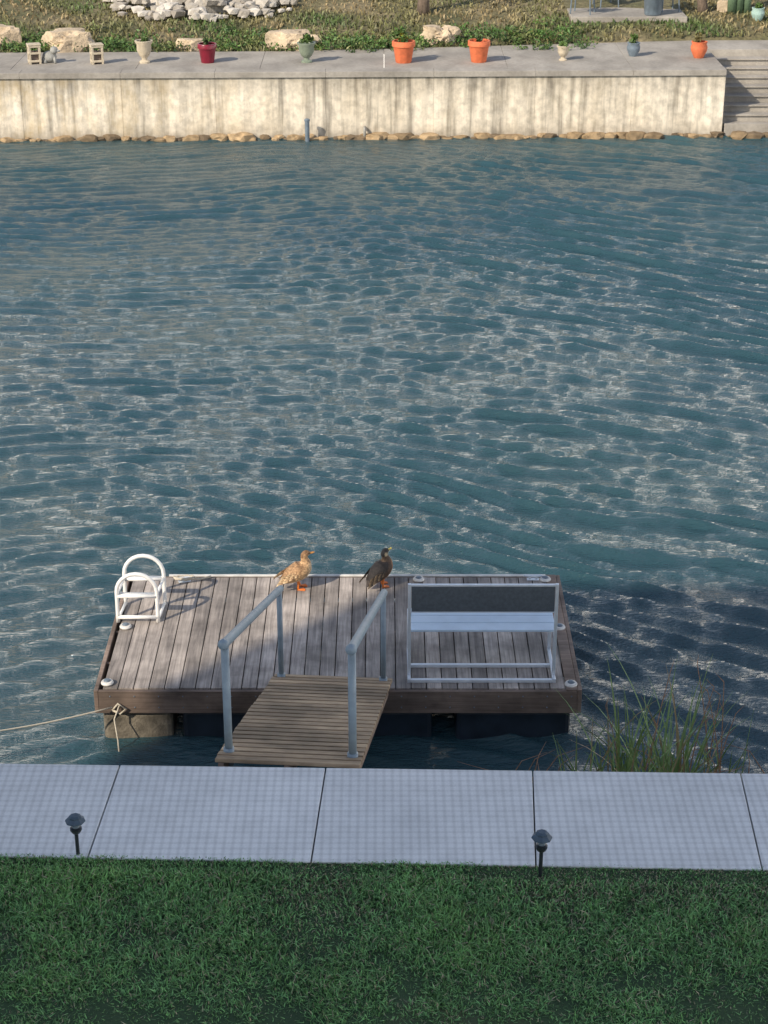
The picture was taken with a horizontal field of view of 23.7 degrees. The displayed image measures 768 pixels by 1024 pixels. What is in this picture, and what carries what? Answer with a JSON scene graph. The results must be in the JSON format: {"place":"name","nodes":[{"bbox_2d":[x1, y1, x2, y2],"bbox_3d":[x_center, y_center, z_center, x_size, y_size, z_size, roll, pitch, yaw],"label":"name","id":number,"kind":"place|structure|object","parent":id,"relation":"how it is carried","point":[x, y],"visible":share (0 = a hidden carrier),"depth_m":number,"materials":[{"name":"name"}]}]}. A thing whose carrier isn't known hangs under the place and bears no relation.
{"place":"outdoors","nodes":[
{"label":"outdoors","id":0,"kind":"place"},
{"bbox_2d":[0,135,767,786],"bbox_3d":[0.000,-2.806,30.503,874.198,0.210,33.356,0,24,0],"label":"water","id":1,"kind":"structure","parent":0,"point":[542,355],"depth_m":28.21,"materials":[{"name":"blue liquid"}]},
{"bbox_2d":[304,118,309,141],"bbox_3d":[-1.850,-8.846,44.226,0.140,1.340,0.140,0,24,0],"label":"mooring post","id":2,"kind":"object","parent":1,"relation":"in","point":[307,132],"visible":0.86,"depth_m":44.03,"materials":[{"name":"grey metal"}]},
{"bbox_2d":[94,574,581,738],"bbox_3d":[-0.475,1.666,20.172,5.020,0.868,2.679,0,24,0],"label":"floating dock","id":3,"kind":"object","parent":1,"relation":"on","point":[164,672],"visible":0.69,"depth_m":19.43,"materials":[{"name":"brown wood"}]},
{"bbox_2d":[101,678,113,685],"bbox_3d":[-2.860,1.748,18.891,0.133,0.048,0.133,0,24,0],"label":"dock light","id":4,"kind":"object","parent":3,"relation":"on","point":[107,682],"visible":1,"depth_m":18.86,"materials":[{"name":"white plastic"}]},
{"bbox_2d":[120,622,131,629],"bbox_3d":[-2.830,1.238,20.022,0.133,0.048,0.133,0,24,0],"label":"dock light","id":5,"kind":"object","parent":3,"relation":"on","point":[125,625],"visible":1,"depth_m":19.99,"materials":[{"name":"white plastic"}]},
{"bbox_2d":[115,554,166,622],"bbox_3d":[-2.695,0.834,20.250,0.514,0.623,0.512,0,24,0],"label":"dock ladder","id":6,"kind":"object","parent":3,"relation":"on","point":[124,579],"visible":1,"depth_m":20.12,"materials":[{"name":"white metal"}]},
{"bbox_2d":[178,576,190,582],"bbox_3d":[-2.300,0.773,21.062,0.221,0.061,0.060,-6,25,-14],"label":"dock cleat","id":7,"kind":"object","parent":3,"relation":"on","point":[179,581],"visible":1,"depth_m":21.05,"materials":[{"name":"metal"}]},
{"bbox_2d":[0,574,210,751],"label":"mooring rope","id":8,"kind":"object","parent":7,"relation":"attached to","point":[182,578],"visible":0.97,"depth_m":18.83,"materials":[{"name":"beige fabric"}]},
{"bbox_2d":[273,550,313,590],"bbox_3d":[-1.014,0.666,20.807,0.477,0.466,0.264,-6,25,-14],"label":"duck","id":9,"kind":"object","parent":3,"relation":"on","point":[297,571],"visible":1,"depth_m":20.74},
{"bbox_2d":[215,585,391,767],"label":"gangway ramp","id":10,"kind":"structure","parent":3,"relation":"attached to","point":[290,721],"depth_m":16.43,"materials":[{"name":"brown wood"}]},
{"bbox_2d":[359,547,392,588],"bbox_3d":[-0.067,0.651,20.848,0.412,0.460,0.255,-16,29,-32],"label":"duck","id":11,"kind":"object","parent":3,"relation":"on","point":[380,570],"visible":1,"depth_m":20.80},
{"bbox_2d":[413,575,423,581],"bbox_3d":[0.400,0.761,21.079,0.133,0.048,0.133,0,24,0],"label":"dock light","id":12,"kind":"object","parent":3,"relation":"on","point":[418,578],"visible":1,"depth_m":21.05,"materials":[{"name":"white plastic"}]},
{"bbox_2d":[407,583,558,682],"bbox_3d":[1.010,1.122,19.026,1.534,1.098,0.720,0,24,0],"label":"bench","id":13,"kind":"object","parent":3,"relation":"on","point":[482,608],"visible":1,"depth_m":18.84,"materials":[{"name":"metal"}]},
{"bbox_2d":[523,575,542,580],"bbox_3d":[1.720,0.752,21.108,0.221,0.061,0.060,0,24,0],"label":"dock cleat","id":14,"kind":"object","parent":3,"relation":"on","point":[532,579],"visible":1,"depth_m":21.09,"materials":[{"name":"metal"}]},
{"bbox_2d":[540,575,550,581],"bbox_3d":[1.860,0.761,21.079,0.133,0.048,0.133,0,24,0],"label":"dock light","id":15,"kind":"object","parent":3,"relation":"on","point":[544,578],"visible":1,"depth_m":21.05,"materials":[{"name":"white plastic"}]},
{"bbox_2d":[557,623,564,630],"bbox_3d":[1.920,1.246,20.003,0.133,0.048,0.133,0,24,0],"label":"dock light","id":16,"kind":"object","parent":3,"relation":"on","point":[560,626],"visible":0.77,"depth_m":19.97,"materials":[{"name":"white plastic"}]},
{"bbox_2d":[565,680,576,687],"bbox_3d":[1.930,1.760,18.864,0.133,0.048,0.133,0,24,0],"label":"dock light","id":17,"kind":"object","parent":3,"relation":"on","point":[571,683],"visible":1,"depth_m":18.83,"materials":[{"name":"white plastic"}]},
{"bbox_2d":[0,76,725,139],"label":"concrete seawall","id":18,"kind":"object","parent":1,"relation":"in","point":[469,107],"visible":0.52,"depth_m":44.16,"materials":[{"name":"beige concrete"}]},
{"bbox_2d":[363,126,365,136],"bbox_3d":[-0.470,-9.211,44.339,0.070,0.273,0.193,0,24,0],"label":"drain pipe","id":19,"kind":"object","parent":18,"relation":"attached to","point":[364,131],"visible":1,"depth_m":44.26,"materials":[{"name":"grey plastic"}]},
{"bbox_2d":[0,131,767,142],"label":"riprap rocks","id":20,"kind":"object","parent":18,"relation":"attached to","point":[629,135],"visible":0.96,"depth_m":44.31,"materials":[{"name":"brown stone"}]},
{"bbox_2d":[0,40,767,78],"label":"walkway","id":21,"kind":"structure","parent":18,"relation":"on","point":[664,58],"depth_m":44.77,"materials":[{"name":"concrete"}]},
{"bbox_2d":[26,42,41,64],"bbox_3d":[-8.550,-11.201,44.675,0.320,0.480,0.280,-9,26,-18],"label":"wooden crate stand","id":22,"kind":"object","parent":21,"relation":"on","point":[34,56],"visible":1,"depth_m":44.59,"materials":[{"name":"beige wood"}]},
{"bbox_2d":[42,46,59,62],"bbox_3d":[-8.157,-11.196,44.790,0.477,0.440,0.268,0,24,0],"label":"stone garden figurine","id":23,"kind":"object","parent":21,"relation":"on","point":[49,56],"visible":1,"depth_m":44.71,"materials":[{"name":"white stone"}]},
{"bbox_2d":[88,42,103,64],"bbox_3d":[-7.020,-11.197,44.666,0.320,0.480,0.280,-9,26,-18],"label":"wooden crate stand","id":24,"kind":"object","parent":21,"relation":"on","point":[97,56],"visible":1,"depth_m":44.59,"materials":[{"name":"beige wood"}]},
{"bbox_2d":[135,35,152,63],"bbox_3d":[-5.870,-11.330,44.726,0.441,0.673,0.441,0,24,0],"label":"cream urn planter","id":25,"kind":"object","parent":21,"relation":"on","point":[144,43],"visible":1,"depth_m":44.62,"materials":[{"name":"stone"}]},
{"bbox_2d":[197,38,216,63],"bbox_3d":[-4.330,-11.321,44.774,0.469,0.617,0.469,0,24,0],"label":"red ceramic pot","id":26,"kind":"object","parent":21,"relation":"on","point":[206,48],"visible":1,"depth_m":44.66,"materials":[{"name":"ceramic"}]},
{"bbox_2d":[297,32,315,62],"bbox_3d":[-1.900,-11.379,44.784,0.462,0.715,0.462,0,24,0],"label":"green urn planter","id":27,"kind":"object","parent":21,"relation":"on","point":[306,43],"visible":1,"depth_m":44.66,"materials":[{"name":"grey ceramic"}]},
{"bbox_2d":[392,25,414,63],"bbox_3d":[0.478,-11.471,44.741,0.574,0.919,0.584,0,24,0],"label":"terracotta pot","id":28,"kind":"object","parent":21,"relation":"on","point":[403,46],"visible":1,"depth_m":44.63,"materials":[{"name":"ceramic"}]},
{"bbox_2d":[468,35,489,62],"bbox_3d":[2.330,-11.384,44.848,0.551,0.673,0.551,0,24,0],"label":"terracotta pot","id":29,"kind":"object","parent":21,"relation":"on","point":[478,45],"visible":1,"depth_m":44.72,"materials":[{"name":"ceramic"}]},
{"bbox_2d":[557,40,569,60],"bbox_3d":[4.420,-11.382,45.073,0.333,0.482,0.334,10,26,20],"label":"cream urn planter","id":30,"kind":"object","parent":21,"relation":"on","point":[563,46],"visible":1,"depth_m":44.99,"materials":[{"name":"stone"}]},
{"bbox_2d":[627,33,639,56],"bbox_3d":[6.220,-11.648,45.551,0.340,0.575,0.344,0,24,0],"label":"blue grey pot","id":31,"kind":"object","parent":21,"relation":"on","point":[633,47],"visible":1,"depth_m":45.46,"materials":[{"name":"ceramic"}]},
{"bbox_2d":[691,31,707,57],"bbox_3d":[7.820,-11.607,45.342,0.420,0.672,0.420,0,24,0],"label":"terracotta pot","id":32,"kind":"object","parent":21,"relation":"on","point":[699,47],"visible":1,"depth_m":45.26,"materials":[{"name":"ceramic"}]},
{"bbox_2d":[714,56,767,135],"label":"concrete steps","id":33,"kind":"structure","parent":21,"relation":"attached to","point":[745,108],"depth_m":45.43,"materials":[{"name":"grey concrete"}]},
{"bbox_2d":[460,655,764,782],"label":"dry stems","id":34,"kind":"object","parent":1,"relation":"in","point":[710,748],"visible":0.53,"depth_m":17.20,"materials":[{"name":"beige plant"}]},
{"bbox_2d":[546,646,767,775],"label":"reeds","id":35,"kind":"object","parent":1,"relation":"in","point":[633,754],"visible":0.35,"depth_m":17.25,"materials":[{"name":"green plant"}]},
{"bbox_2d":[0,764,767,870],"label":"sidewalk","id":36,"kind":"structure","parent":0,"point":[658,820],"depth_m":14.40,"materials":[{"name":"concrete"}]},
{"bbox_2d":[532,787,535,864],"bbox_3d":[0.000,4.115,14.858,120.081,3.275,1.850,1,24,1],"label":"joint","id":37,"kind":"object","parent":36,"relation":"attached to","point":[534,828],"depth_m":14.61,"materials":[{"name":"concrete"}]},
{"bbox_2d":[0,852,767,1023],"bbox_3d":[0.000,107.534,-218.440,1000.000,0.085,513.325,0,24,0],"label":"lawn","id":38,"kind":"structure","parent":0,"point":[404,996],"depth_m":12.68,"materials":[{"name":"plant"}]},
{"bbox_2d":[65,813,84,854],"bbox_3d":[-2.330,2.480,13.868,0.144,0.430,0.144,-10,26,-20],"label":"path light","id":39,"kind":"object","parent":38,"relation":"in","point":[75,821],"visible":0.98,"depth_m":13.79,"materials":[{"name":"black plastic"}]},
{"bbox_2d":[531,829,551,876],"bbox_3d":[1.170,2.573,13.625,0.144,0.460,0.144,-10,26,-20],"label":"path light","id":40,"kind":"object","parent":38,"relation":"on","point":[541,838],"visible":1,"depth_m":13.54,"materials":[{"name":"black plastic"}]},
{"bbox_2d":[0,0,767,52],"bbox_3d":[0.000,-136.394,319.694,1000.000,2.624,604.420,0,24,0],"label":"grass bank","id":41,"kind":"structure","parent":0,"point":[643,37],"depth_m":48.97,"materials":[{"name":"green plant"}]},
{"bbox_2d":[0,24,21,47],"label":"boulder","id":42,"kind":"object","parent":41,"relation":"on","point":[11,33],"visible":0.68,"depth_m":46.57,"materials":[{"name":"stone"}]},
{"bbox_2d":[41,28,94,52],"bbox_3d":[-8.011,-11.927,46.443,1.250,0.609,0.814,-9,26,-20],"label":"boulder","id":43,"kind":"object","parent":41,"relation":"on","point":[65,39],"visible":0.7,"depth_m":46.14,"materials":[{"name":"stone"}]},
{"bbox_2d":[176,38,203,51],"bbox_3d":[-4.850,-11.844,46.465,0.752,0.348,0.496,-12,27,-25],"label":"boulder","id":44,"kind":"object","parent":41,"relation":"on","point":[192,42],"visible":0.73,"depth_m":46.29,"materials":[{"name":"stone"}]},
{"bbox_2d":[102,0,296,21],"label":"rubble pile","id":45,"kind":"object","parent":41,"relation":"on","point":[193,9],"visible":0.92,"depth_m":49.02,"materials":[{"name":"white stone"}]},
{"bbox_2d":[265,29,321,50],"bbox_3d":[-2.300,-11.956,46.542,1.188,0.551,0.828,-16,29,-31],"label":"boulder","id":46,"kind":"object","parent":41,"relation":"on","point":[284,37],"visible":0.55,"depth_m":46.31,"materials":[{"name":"stone"}]},
{"bbox_2d":[0,16,598,52],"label":"weeds","id":47,"kind":"object","parent":41,"relation":"on","point":[361,40],"visible":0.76,"depth_m":46.87,"materials":[{"name":"green plant"}]},
{"bbox_2d":[417,0,429,14],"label":"tree","id":48,"kind":"object","parent":41,"relation":"on","point":[423,6],"visible":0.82,"depth_m":49.25,"materials":[{"name":"brown plant"}]},
{"bbox_2d":[419,25,460,44],"bbox_3d":[1.450,-12.249,47.065,0.901,0.522,0.599,13,27,26],"label":"boulder","id":49,"kind":"object","parent":41,"relation":"on","point":[444,33],"visible":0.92,"depth_m":46.89,"materials":[{"name":"stone"}]},
{"bbox_2d":[697,0,707,12],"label":"tree","id":50,"kind":"object","parent":41,"relation":"on","point":[702,5],"visible":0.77,"depth_m":49.68,"materials":[{"name":"brown plant"}]},
{"bbox_2d":[717,0,727,12],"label":"boulder","id":51,"kind":"object","parent":41,"relation":"on","point":[721,5],"visible":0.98,"depth_m":49.77,"materials":[{"name":"stone"}]},
{"bbox_2d":[727,0,750,13],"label":"cactus","id":52,"kind":"object","parent":41,"relation":"on","point":[735,6],"visible":0.69,"depth_m":49.65,"materials":[{"name":"green plant"}]},
{"bbox_2d":[751,2,764,20],"bbox_3d":[10.000,-13.389,48.880,0.360,0.496,0.360,0,24,0],"label":"teal ceramic pot","id":53,"kind":"object","parent":41,"relation":"on","point":[757,12],"visible":1,"depth_m":48.78,"materials":[{"name":"ceramic"}]},
{"bbox_2d":[567,7,686,22],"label":"patio","id":54,"kind":"structure","parent":0,"point":[616,14],"depth_m":48.97,"materials":[{"name":"concrete"}]},
{"bbox_2d":[569,0,594,14],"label":"patio chair","id":55,"kind":"object","parent":54,"relation":"on","point":[589,6],"visible":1,"depth_m":49.12,"materials":[{"name":"grey metal"}]},
{"bbox_2d":[644,0,662,15],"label":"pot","id":56,"kind":"object","parent":54,"relation":"on","point":[652,7],"visible":1,"depth_m":48.80,"materials":[{"name":"grey ceramic"}]},
{"bbox_2d":[661,0,679,12],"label":"patio chair","id":57,"kind":"object","parent":54,"relation":"on","point":[672,5],"visible":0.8,"depth_m":49.41,"materials":[{"name":"grey metal"}]}
]}

